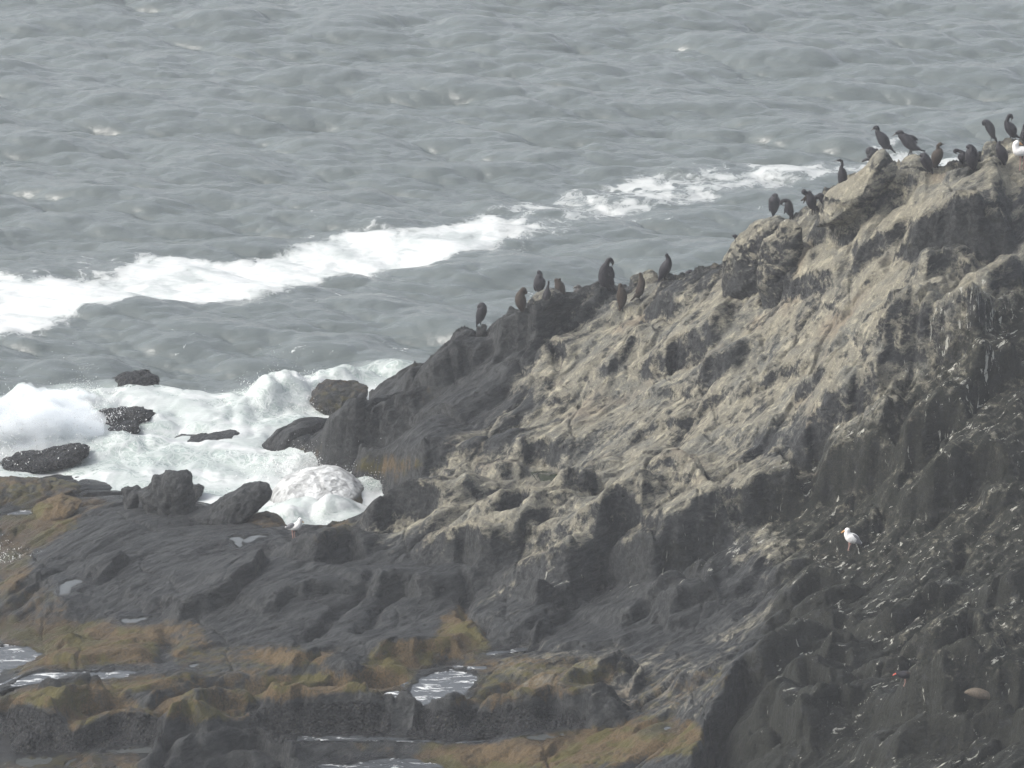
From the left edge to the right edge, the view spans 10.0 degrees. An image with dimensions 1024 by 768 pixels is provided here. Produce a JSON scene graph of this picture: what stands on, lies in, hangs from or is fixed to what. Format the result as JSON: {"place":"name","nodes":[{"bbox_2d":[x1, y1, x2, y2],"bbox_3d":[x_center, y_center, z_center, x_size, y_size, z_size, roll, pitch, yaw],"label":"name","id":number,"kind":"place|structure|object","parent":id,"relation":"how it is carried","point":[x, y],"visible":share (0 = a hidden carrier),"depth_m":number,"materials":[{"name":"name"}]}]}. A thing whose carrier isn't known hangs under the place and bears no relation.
{"place":"outdoors","nodes":[
{"label":"outdoors","id":0,"kind":"place"},
{"bbox_2d":[0,138,1023,767],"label":"rocky shore ground","id":1,"kind":"structure","parent":0,"point":[668,544],"depth_m":119.40,"materials":[{"name":"grey stone"}]},
{"bbox_2d":[0,539,37,562],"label":"tide splash","id":2,"kind":"object","parent":1,"relation":"on","point":[10,553],"visible":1,"depth_m":124.01,"materials":[{"name":"white liquid"}]},
{"bbox_2d":[7,510,31,514],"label":"tide pool water","id":3,"kind":"structure","parent":1,"relation":"on","point":[19,512],"depth_m":127.02,"materials":[{"name":"liquid"}]},
{"bbox_2d":[0,644,42,672],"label":"tide pool water","id":4,"kind":"structure","parent":1,"relation":"on","point":[11,657],"depth_m":118.36,"materials":[{"name":"liquid"}]},
{"bbox_2d":[4,757,51,767],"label":"tide pool water","id":5,"kind":"structure","parent":1,"relation":"on","point":[25,762],"depth_m":112.64,"materials":[{"name":"grey liquid"}]},
{"bbox_2d":[0,476,81,505],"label":"boulder","id":6,"kind":"object","parent":1,"relation":"on","point":[12,488],"visible":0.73,"depth_m":128.04,"materials":[{"name":"grey stone"}]},
{"bbox_2d":[32,493,81,521],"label":"boulder","id":7,"kind":"object","parent":1,"relation":"on","point":[60,506],"visible":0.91,"depth_m":126.38,"materials":[{"name":"beige stone"}]},
{"bbox_2d":[55,758,75,766],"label":"tide pool water","id":8,"kind":"structure","parent":1,"relation":"on","point":[69,761],"depth_m":112.53,"materials":[{"name":"grey liquid"}]},
{"bbox_2d":[54,579,81,594],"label":"tide pool water","id":9,"kind":"structure","parent":1,"relation":"on","point":[66,586],"depth_m":120.92,"materials":[{"name":"grey liquid"}]},
{"bbox_2d":[0,669,141,694],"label":"tide pool water","id":10,"kind":"structure","parent":1,"relation":"on","point":[35,678],"depth_m":116.00,"materials":[{"name":"liquid"}]},
{"bbox_2d":[108,747,151,752],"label":"tide pool water","id":11,"kind":"structure","parent":1,"relation":"on","point":[145,750],"depth_m":112.49,"materials":[{"name":"grey liquid"}]},
{"bbox_2d":[121,485,140,508],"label":"boulder","id":12,"kind":"object","parent":1,"relation":"on","point":[130,499],"visible":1,"depth_m":125.95,"materials":[{"name":"grey stone"}]},
{"bbox_2d":[121,617,155,622],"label":"tide pool water","id":13,"kind":"structure","parent":1,"relation":"on","point":[132,620],"depth_m":119.31,"materials":[{"name":"grey liquid"}]},
{"bbox_2d":[138,469,196,515],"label":"boulder","id":14,"kind":"object","parent":1,"relation":"on","point":[168,492],"visible":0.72,"depth_m":125.41,"materials":[{"name":"grey stone"}]},
{"bbox_2d":[186,481,271,524],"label":"boulder","id":15,"kind":"object","parent":1,"relation":"on","point":[244,502],"visible":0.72,"depth_m":125.00,"materials":[{"name":"grey stone"}]},
{"bbox_2d":[229,535,265,546],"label":"tide pool water","id":16,"kind":"structure","parent":1,"relation":"on","point":[238,540],"depth_m":123.23,"materials":[{"name":"grey liquid"}]},
{"bbox_2d":[248,511,286,527],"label":"boulder","id":17,"kind":"object","parent":1,"relation":"on","point":[267,519],"visible":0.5,"depth_m":125.19,"materials":[{"name":"stone"}]},
{"bbox_2d":[283,518,303,537],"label":"gull","id":18,"kind":"object","parent":1,"relation":"on","point":[295,526],"visible":0.96,"depth_m":123.11,"materials":[{"name":"white"}]},
{"bbox_2d":[270,465,363,503],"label":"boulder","id":19,"kind":"object","parent":1,"relation":"on","point":[317,483],"visible":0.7,"depth_m":127.99,"materials":[{"name":"white liquid"}]},
{"bbox_2d":[310,379,367,415],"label":"boulder","id":20,"kind":"object","parent":1,"relation":"on","point":[329,397],"visible":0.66,"depth_m":134.66,"materials":[{"name":"grey stone"}]},
{"bbox_2d":[311,758,443,767],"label":"tide pool water","id":21,"kind":"structure","parent":1,"relation":"on","point":[398,763],"depth_m":112.08,"materials":[{"name":"liquid"}]},
{"bbox_2d":[297,736,493,742],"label":"tide pool water","id":22,"kind":"structure","parent":1,"relation":"on","point":[350,738],"depth_m":112.89,"materials":[{"name":"liquid"}]},
{"bbox_2d":[383,666,486,704],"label":"tide pool water","id":23,"kind":"structure","parent":1,"relation":"on","point":[424,690],"depth_m":115.28,"materials":[{"name":"water"}]},
{"bbox_2d":[452,328,476,339],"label":"knobbly rock","id":24,"kind":"object","parent":1,"relation":"on","point":[469,332],"visible":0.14,"depth_m":133.89,"materials":[{"name":"grey stone"}]},
{"bbox_2d":[476,302,486,327],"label":"cormorant","id":25,"kind":"object","parent":1,"relation":"on","point":[481,311],"visible":0.99,"depth_m":137.83,"materials":[{"name":"black"}]},
{"bbox_2d":[476,324,486,336],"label":"rock stump","id":26,"kind":"object","parent":1,"relation":"on","point":[481,330],"visible":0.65,"depth_m":134.11,"materials":[{"name":"grey stone"}]},
{"bbox_2d":[479,648,526,655],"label":"tide pool water","id":27,"kind":"structure","parent":1,"relation":"on","point":[509,651],"depth_m":117.27,"materials":[{"name":"liquid"}]},
{"bbox_2d":[515,287,527,311],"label":"cormorant","id":28,"kind":"object","parent":1,"relation":"on","point":[520,300],"visible":1,"depth_m":129.69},
{"bbox_2d":[533,270,545,291],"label":"cormorant","id":29,"kind":"object","parent":1,"relation":"on","point":[539,282],"visible":0.87,"depth_m":140.29,"materials":[{"name":"black"}]},
{"bbox_2d":[530,471,556,480],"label":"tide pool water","id":30,"kind":"structure","parent":1,"relation":"on","point":[543,477],"depth_m":124.60,"materials":[{"name":"grey liquid"}]},
{"bbox_2d":[527,734,563,739],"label":"tide pool water","id":31,"kind":"structure","parent":1,"relation":"on","point":[542,737],"depth_m":112.22,"materials":[{"name":"grey liquid"}]},
{"bbox_2d":[527,288,564,310],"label":"ridge boulder","id":32,"kind":"object","parent":1,"relation":"on","point":[557,296],"visible":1,"depth_m":129.78,"materials":[{"name":"grey stone"}]},
{"bbox_2d":[542,281,550,299],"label":"cormorant","id":33,"kind":"object","parent":1,"relation":"on","point":[546,295],"visible":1,"depth_m":129.65,"materials":[{"name":"black"}]},
{"bbox_2d":[554,278,564,294],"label":"cormorant","id":34,"kind":"object","parent":1,"relation":"on","point":[559,285],"visible":0.69,"depth_m":133.64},
{"bbox_2d":[573,285,581,291],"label":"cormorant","id":35,"kind":"object","parent":1,"relation":"on","point":[577,287],"visible":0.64,"depth_m":134.79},
{"bbox_2d":[598,257,616,290],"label":"cormorant","id":36,"kind":"object","parent":1,"relation":"on","point":[606,275],"visible":1,"depth_m":130.73,"materials":[{"name":"black"}]},
{"bbox_2d":[616,283,626,310],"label":"cormorant","id":37,"kind":"object","parent":1,"relation":"on","point":[621,296],"visible":1,"depth_m":129.69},
{"bbox_2d":[630,272,644,300],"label":"cormorant","id":38,"kind":"object","parent":1,"relation":"on","point":[639,290],"visible":1,"depth_m":129.87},
{"bbox_2d":[629,269,657,285],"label":"ridge boulder","id":39,"kind":"object","parent":1,"relation":"on","point":[648,274],"visible":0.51,"depth_m":134.10,"materials":[{"name":"beige stone"}]},
{"bbox_2d":[658,253,671,281],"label":"cormorant","id":40,"kind":"object","parent":1,"relation":"on","point":[665,268],"visible":0.99,"depth_m":133.54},
{"bbox_2d":[721,215,784,299],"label":"rock block","id":41,"kind":"object","parent":1,"relation":"on","point":[740,264],"visible":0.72,"depth_m":127.26,"materials":[{"name":"grey stone"}]},
{"bbox_2d":[768,193,779,215],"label":"cormorant","id":42,"kind":"object","parent":1,"relation":"on","point":[773,202],"visible":0.96,"depth_m":147.08,"materials":[{"name":"black"}]},
{"bbox_2d":[756,219,802,309],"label":"rock pillar","id":43,"kind":"object","parent":1,"relation":"on","point":[780,251],"visible":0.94,"depth_m":126.12,"materials":[{"name":"grey stone"}]},
{"bbox_2d":[780,198,793,219],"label":"cormorant","id":44,"kind":"object","parent":1,"relation":"on","point":[788,208],"visible":0.99,"depth_m":133.33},
{"bbox_2d":[801,189,823,214],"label":"cormorant","id":45,"kind":"object","parent":1,"relation":"on","point":[810,198],"visible":0.97,"depth_m":127.92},
{"bbox_2d":[836,159,846,182],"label":"cormorant","id":46,"kind":"object","parent":1,"relation":"on","point":[842,174],"visible":0.76,"depth_m":127.95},
{"bbox_2d":[841,528,864,550],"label":"gull","id":47,"kind":"object","parent":1,"relation":"on","point":[850,537],"visible":1,"depth_m":117.26,"materials":[{"name":"white"}]},
{"bbox_2d":[816,148,897,226],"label":"pointed rock","id":48,"kind":"object","parent":1,"relation":"on","point":[848,201],"visible":1,"depth_m":125.22,"materials":[{"name":"beige stone"}]},
{"bbox_2d":[862,147,877,161],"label":"cormorant","id":49,"kind":"object","parent":1,"relation":"on","point":[870,151],"visible":0.58,"depth_m":151.96,"materials":[{"name":"black"}]},
{"bbox_2d":[871,125,895,152],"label":"cormorant","id":50,"kind":"object","parent":1,"relation":"on","point":[883,140],"visible":0.98,"depth_m":153.34,"materials":[{"name":"black"}]},
{"bbox_2d":[893,670,910,685],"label":"oystercatcher","id":51,"kind":"object","parent":1,"relation":"on","point":[904,675],"visible":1,"depth_m":107.70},
{"bbox_2d":[892,130,924,154],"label":"cormorant","id":52,"kind":"object","parent":1,"relation":"on","point":[909,142],"visible":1,"depth_m":152.80,"materials":[{"name":"black"}]},
{"bbox_2d":[898,154,925,171],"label":"pointed rock","id":53,"kind":"object","parent":1,"relation":"on","point":[911,161],"visible":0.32,"depth_m":131.97,"materials":[{"name":"beige stone"}]},
{"bbox_2d":[919,152,933,174],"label":"cormorant","id":54,"kind":"object","parent":1,"relation":"on","point":[926,161],"visible":1,"depth_m":124.85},
{"bbox_2d":[931,142,943,167],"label":"cormorant","id":55,"kind":"object","parent":1,"relation":"on","point":[936,156],"visible":0.97,"depth_m":132.46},
{"bbox_2d":[953,149,964,163],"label":"cormorant","id":56,"kind":"object","parent":1,"relation":"on","point":[961,156],"visible":0.94,"depth_m":132.72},
{"bbox_2d":[965,144,980,171],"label":"cormorant","id":57,"kind":"object","parent":1,"relation":"on","point":[971,156],"visible":1,"depth_m":124.25,"materials":[{"name":"black"}]},
{"bbox_2d":[964,688,989,699],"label":"seabird","id":58,"kind":"object","parent":1,"relation":"on","point":[978,693],"visible":1,"depth_m":106.64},
{"bbox_2d":[981,141,995,161],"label":"rock post","id":59,"kind":"object","parent":1,"relation":"on","point":[988,149],"visible":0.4,"depth_m":132.71,"materials":[{"name":"grey stone"}]},
{"bbox_2d":[982,119,997,142],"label":"cormorant","id":60,"kind":"object","parent":1,"relation":"on","point":[989,126],"visible":0.99,"depth_m":154.22,"materials":[{"name":"black"}]},
{"bbox_2d":[996,141,1007,164],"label":"cormorant","id":61,"kind":"object","parent":1,"relation":"on","point":[1001,153],"visible":1,"depth_m":124.78,"materials":[{"name":"black"}]},
{"bbox_2d":[1004,113,1019,140],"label":"cormorant","id":62,"kind":"object","parent":1,"relation":"on","point":[1010,128],"visible":1,"depth_m":132.92,"materials":[{"name":"black"}]},
{"bbox_2d":[1005,140,1019,148],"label":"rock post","id":63,"kind":"object","parent":1,"relation":"on","point":[1009,145],"visible":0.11,"depth_m":132.98,"materials":[{"name":"beige stone"}]},
{"bbox_2d":[1012,140,1023,170],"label":"gull","id":64,"kind":"object","parent":1,"relation":"on","point":[1017,149],"visible":1,"depth_m":124.76,"materials":[{"name":"white"}]},
{"bbox_2d":[1020,124,1023,142],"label":"cormorant","id":65,"kind":"object","parent":1,"relation":"on","point":[1022,135],"visible":1,"depth_m":132.76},
{"bbox_2d":[0,0,1023,524],"bbox_3d":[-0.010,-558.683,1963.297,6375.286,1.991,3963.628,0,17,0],"label":"sea","id":66,"kind":"structure","parent":0,"point":[204,204],"depth_m":155.93,"materials":[{"name":"liquid"}]},
{"bbox_2d":[0,443,89,473],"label":"sea rock","id":67,"kind":"object","parent":66,"relation":"in","point":[72,457],"visible":0.91,"depth_m":130.59,"materials":[{"name":"grey stone"}]},
{"bbox_2d":[0,369,180,475],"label":"breaking wave spray","id":68,"kind":"object","parent":66,"relation":"on","point":[84,414],"visible":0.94,"depth_m":131.86,"materials":[{"name":"white liquid"}]},
{"bbox_2d":[87,406,155,423],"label":"sea rock","id":69,"kind":"object","parent":66,"relation":"in","point":[130,413],"visible":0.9,"depth_m":133.48,"materials":[{"name":"grey stone"}]},
{"bbox_2d":[107,420,140,433],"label":"sea rock","id":70,"kind":"object","parent":66,"relation":"in","point":[133,424],"visible":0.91,"depth_m":132.75,"materials":[{"name":"grey stone"}]},
{"bbox_2d":[112,369,159,386],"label":"sea rock","id":71,"kind":"object","parent":66,"relation":"in","point":[144,377],"visible":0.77,"depth_m":136.16,"materials":[{"name":"grey stone"}]},
{"bbox_2d":[193,483,203,500],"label":"sea rock","id":72,"kind":"object","parent":66,"relation":"in","point":[198,488],"visible":0.72,"depth_m":128.73,"materials":[{"name":"grey stone"}]},
{"bbox_2d":[175,429,239,441],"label":"sea rock","id":73,"kind":"object","parent":66,"relation":"in","point":[225,434],"visible":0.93,"depth_m":132.61,"materials":[{"name":"grey stone"}]},
{"bbox_2d":[219,362,385,415],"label":"wave crest spray","id":74,"kind":"object","parent":66,"relation":"on","point":[284,402],"visible":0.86,"depth_m":135.00,"materials":[{"name":"white liquid"}]},
{"bbox_2d":[231,436,381,524],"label":"inlet spray","id":75,"kind":"object","parent":66,"relation":"on","point":[278,462],"visible":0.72,"depth_m":130.13,"materials":[{"name":"white liquid"}]}
]}

